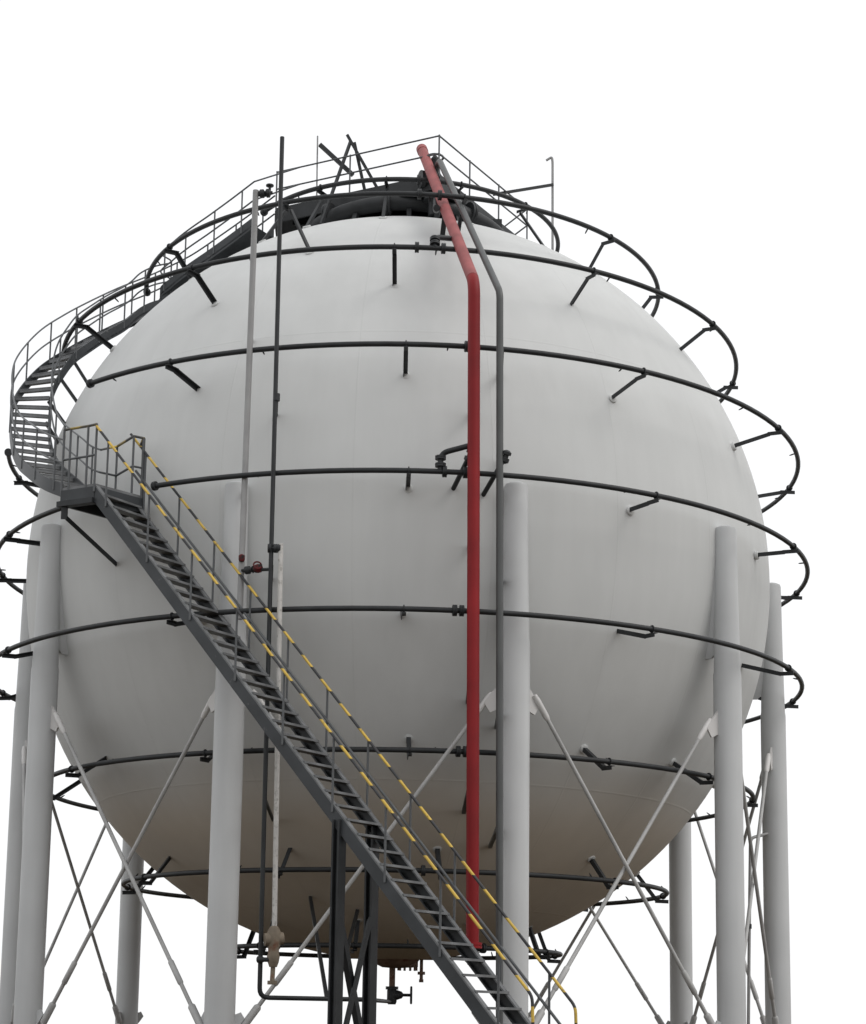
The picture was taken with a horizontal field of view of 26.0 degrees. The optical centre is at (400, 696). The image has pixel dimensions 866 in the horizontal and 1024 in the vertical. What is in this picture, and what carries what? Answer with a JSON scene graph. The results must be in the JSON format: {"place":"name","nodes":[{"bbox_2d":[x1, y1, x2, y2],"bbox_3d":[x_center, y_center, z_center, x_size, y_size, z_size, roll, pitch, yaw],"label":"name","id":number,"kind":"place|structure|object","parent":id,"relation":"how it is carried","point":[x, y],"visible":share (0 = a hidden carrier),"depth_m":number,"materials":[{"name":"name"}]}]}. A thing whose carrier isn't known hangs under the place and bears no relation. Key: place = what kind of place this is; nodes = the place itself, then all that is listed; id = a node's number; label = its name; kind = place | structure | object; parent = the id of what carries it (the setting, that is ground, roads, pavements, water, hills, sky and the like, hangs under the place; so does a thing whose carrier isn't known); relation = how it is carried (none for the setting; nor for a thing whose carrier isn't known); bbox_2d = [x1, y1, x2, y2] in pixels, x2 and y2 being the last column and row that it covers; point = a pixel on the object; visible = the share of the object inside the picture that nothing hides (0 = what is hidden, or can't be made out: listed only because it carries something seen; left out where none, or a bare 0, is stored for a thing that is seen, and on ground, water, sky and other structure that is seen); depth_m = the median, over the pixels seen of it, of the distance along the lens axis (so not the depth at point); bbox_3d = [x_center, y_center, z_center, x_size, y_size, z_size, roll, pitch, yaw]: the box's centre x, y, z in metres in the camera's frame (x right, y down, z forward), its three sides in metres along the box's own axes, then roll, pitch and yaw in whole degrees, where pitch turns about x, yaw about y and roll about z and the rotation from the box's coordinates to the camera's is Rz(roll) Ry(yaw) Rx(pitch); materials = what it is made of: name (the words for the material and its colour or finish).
{"place":"outdoors","nodes":[
{"label":"outdoors","id":0,"kind":"place"},
{"bbox_2d":[0,0,865,1023],"label":"sky","id":1,"kind":"structure","parent":0,"point":[723,142],"materials":[{"name":"white"}]},
{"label":"ground","id":2,"kind":"structure","parent":0,"visible":0},
{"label":"concrete pad","id":3,"kind":"structure","parent":2,"relation":"on","visible":0},
{"bbox_2d":[94,425,577,1023],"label":"straight stair","id":4,"kind":"object","parent":3,"relation":"on","point":[460,983],"visible":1,"depth_m":29.90,"materials":[{"name":"grey metal"}]},
{"bbox_2d":[327,819,378,1023],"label":"stair trestle","id":5,"kind":"object","parent":3,"relation":"on","point":[339,958],"visible":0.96,"depth_m":28.90,"materials":[{"name":"grey metal"}]},
{"bbox_2d":[0,216,790,1023],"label":"spherical tank","id":6,"kind":"object","parent":3,"relation":"on","point":[162,686],"visible":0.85,"depth_m":34.22,"materials":[{"name":"metal"}]},
{"bbox_2d":[56,423,145,565],"bbox_3d":[-5.225,-3.615,33.707,1.045,2.185,1.695,-4,-11,29],"label":"stair landing","id":7,"kind":"object","parent":6,"relation":"attached to","point":[80,498],"visible":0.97,"depth_m":33.32,"materials":[{"name":"metal"}]},
{"bbox_2d":[9,166,299,495],"bbox_3d":[-5.857,-7.326,37.951,4.352,9.059,6.877,-5,-11,31],"label":"curved stair","id":8,"kind":"object","parent":6,"relation":"attached to","point":[237,240],"visible":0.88,"depth_m":38.91,"materials":[{"name":"grey metal"}]},
{"bbox_2d":[237,183,273,619],"bbox_3d":[-2.550,-5.106,33.346,0.440,7.913,1.493,1,-10,0],"label":"vent pipe","id":9,"kind":"object","parent":6,"relation":"attached to","point":[263,193],"visible":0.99,"depth_m":32.74,"materials":[{"name":"grey metal"}]},
{"bbox_2d":[241,561,267,573],"bbox_3d":[-2.474,-2.201,32.007,0.605,0.198,0.211,-4,-11,26],"label":"gauge valve","id":10,"kind":"object","parent":9,"relation":"attached to","point":[257,568],"visible":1,"depth_m":31.98,"materials":[{"name":"red metal"}]},
{"bbox_2d":[257,136,390,1002],"bbox_3d":[-1.249,-1.763,35.890,2.013,15.072,8.281,1,-10,3],"label":"drain riser","id":11,"kind":"object","parent":6,"relation":"attached to","point":[265,804],"visible":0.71,"depth_m":31.97,"materials":[{"name":"grey metal"}]},
{"bbox_2d":[256,543,284,984],"bbox_3d":[-2.091,1.058,31.253,0.470,7.411,0.260,2,-10,-6],"label":"level gauge","id":12,"kind":"object","parent":11,"relation":"attached to","point":[273,938],"visible":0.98,"depth_m":31.02,"materials":[{"name":"paint"}]},
{"bbox_2d":[121,846,668,911],"bbox_3d":[-0.113,3.897,39.297,11.491,0.686,11.400,1,-10,0],"label":"spray ring","id":13,"kind":"object","parent":6,"relation":"attached to","point":[423,870],"visible":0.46,"depth_m":35.40,"materials":[{"name":"grey metal"}]},
{"bbox_2d":[61,242,738,402],"bbox_3d":[0.037,-6.690,41.131,14.636,0.646,14.770,1,-10,0],"label":"spray ring","id":14,"kind":"object","parent":6,"relation":"attached to","point":[443,248],"visible":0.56,"depth_m":35.14,"materials":[{"name":"grey metal"}]},
{"bbox_2d":[237,919,562,964],"bbox_3d":[-0.174,5.131,39.100,7.112,0.726,7.098,1,-10,0],"label":"spray ring","id":15,"kind":"object","parent":6,"relation":"attached to","point":[547,955],"visible":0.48,"depth_m":37.17,"materials":[{"name":"grey metal"}]},
{"bbox_2d":[274,134,527,238],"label":"crown platform","id":16,"kind":"structure","parent":6,"relation":"on","point":[303,211],"depth_m":40.12,"materials":[{"name":"grey metal"}]},
{"bbox_2d":[316,136,353,194],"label":"lifting bar","id":17,"kind":"object","parent":16,"relation":"on","point":[328,152],"visible":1,"depth_m":40.29,"materials":[{"name":"grey metal"}]},
{"bbox_2d":[319,134,377,223],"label":"davit frame","id":18,"kind":"object","parent":16,"relation":"on","point":[359,159],"visible":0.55,"depth_m":40.10,"materials":[{"name":"grey metal"}]},
{"bbox_2d":[4,340,799,512],"bbox_3d":[0.047,-4.555,40.766,17.040,0.442,17.044,1,-10,0],"label":"spray ring","id":19,"kind":"object","parent":6,"relation":"attached to","point":[405,373],"visible":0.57,"depth_m":33.64,"materials":[{"name":"grey metal"}]},
{"bbox_2d":[0,605,803,723],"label":"spray ring","id":20,"kind":"object","parent":6,"relation":"attached to","point":[454,610],"visible":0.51,"depth_m":32.77,"materials":[{"name":"grey metal"}]},
{"bbox_2d":[143,189,663,317],"bbox_3d":[0.015,-8.129,41.357,11.337,1.326,11.359,1,-10,0],"label":"spray ring","id":21,"kind":"object","parent":6,"relation":"attached to","point":[418,194],"visible":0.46,"depth_m":36.70,"materials":[{"name":"grey metal"}]},
{"bbox_2d":[0,466,809,606],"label":"spray ring","id":22,"kind":"object","parent":6,"relation":"attached to","point":[408,488],"visible":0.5,"depth_m":32.96,"materials":[{"name":"grey metal"}]},
{"bbox_2d":[53,734,757,822],"bbox_3d":[-0.104,2.055,39.630,14.941,0.560,14.999,1,-10,0],"label":"spray ring","id":23,"kind":"object","parent":6,"relation":"attached to","point":[458,751],"visible":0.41,"depth_m":33.59,"materials":[{"name":"grey metal"}]},
{"bbox_2d":[311,196,504,231],"bbox_3d":[0.081,-10.100,39.813,4.652,0.675,1.609,1,-10,0],"label":"crown manifold","id":24,"kind":"object","parent":6,"relation":"on","point":[360,207],"visible":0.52,"depth_m":39.31,"materials":[{"name":"grey metal"}]},
{"bbox_2d":[258,175,559,251],"bbox_3d":[0.337,-9.464,41.614,7.401,1.231,7.986,1,-10,0],"label":"spray ring","id":25,"kind":"object","parent":6,"relation":"attached to","point":[418,179],"visible":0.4,"depth_m":38.67,"materials":[{"name":"grey metal"}]},
{"bbox_2d":[418,153,443,217],"bbox_3d":[0.652,-10.619,39.005,0.549,1.334,0.435,4,-10,-18],"label":"safety valve","id":26,"kind":"object","parent":6,"relation":"on","point":[434,159],"visible":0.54,"depth_m":38.87,"materials":[{"name":"grey metal"}]},
{"bbox_2d":[416,144,481,948],"bbox_3d":[0.952,-3.808,35.090,0.600,17.147,6.951,2,-10,-8],"label":"fire water riser","id":27,"kind":"object","parent":6,"relation":"attached to","point":[470,808],"visible":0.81,"depth_m":31.43,"materials":[{"name":"red paint"}]},
{"bbox_2d":[431,197,439,212],"bbox_3d":[0.711,-9.864,37.258,0.236,1.578,2.477,1,-10,0],"label":"crown drop pipe","id":28,"kind":"object","parent":27,"relation":"attached to","point":[436,207],"visible":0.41,"depth_m":36.22,"materials":[{"name":"grey metal"}]},
{"bbox_2d":[430,235,451,245],"bbox_3d":[0.764,-8.285,34.279,0.220,0.432,0.681,-7,-13,39],"label":"branch pipe","id":29,"kind":"object","parent":27,"relation":"attached to","point":[435,240],"visible":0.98,"depth_m":34.06,"materials":[{"name":"grey metal"}]},
{"bbox_2d":[435,443,466,469],"bbox_3d":[0.912,-4.067,31.968,0.670,0.466,0.187,-2,-10,16],"label":"branch pipe","id":30,"kind":"object","parent":27,"relation":"attached to","point":[440,458],"visible":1,"depth_m":31.95,"materials":[{"name":"grey metal"}]},
{"bbox_2d":[451,450,467,490],"bbox_3d":[1.029,-3.893,32.245,0.189,0.484,1.113,4,-10,-17],"label":"pipe stub","id":31,"kind":"object","parent":27,"relation":"attached to","point":[456,481],"visible":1,"depth_m":32.36,"materials":[{"name":"grey metal"}]},
{"bbox_2d":[434,159,503,1023],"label":"grey riser","id":32,"kind":"object","parent":6,"relation":"attached to","point":[497,835],"visible":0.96,"depth_m":31.55,"materials":[{"name":"paint"}]},
{"bbox_2d":[481,450,511,496],"bbox_3d":[1.600,-3.835,32.298,0.188,0.562,1.178,5,-10,-21],"label":"pipe stub","id":33,"kind":"object","parent":32,"relation":"attached to","point":[507,454],"visible":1,"depth_m":32.34,"materials":[{"name":"grey metal"}]},
{"bbox_2d":[493,156,553,249],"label":"hooked vent","id":34,"kind":"object","parent":6,"relation":"on","point":[551,185],"visible":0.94,"depth_m":41.81,"materials":[{"name":"grey metal"}]},
{"bbox_2d":[747,832,768,1023],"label":"bent conduit","id":35,"kind":"object","parent":3,"relation":"on","point":[749,941],"visible":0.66,"depth_m":38.16,"materials":[{"name":"grey metal"}]}
]}

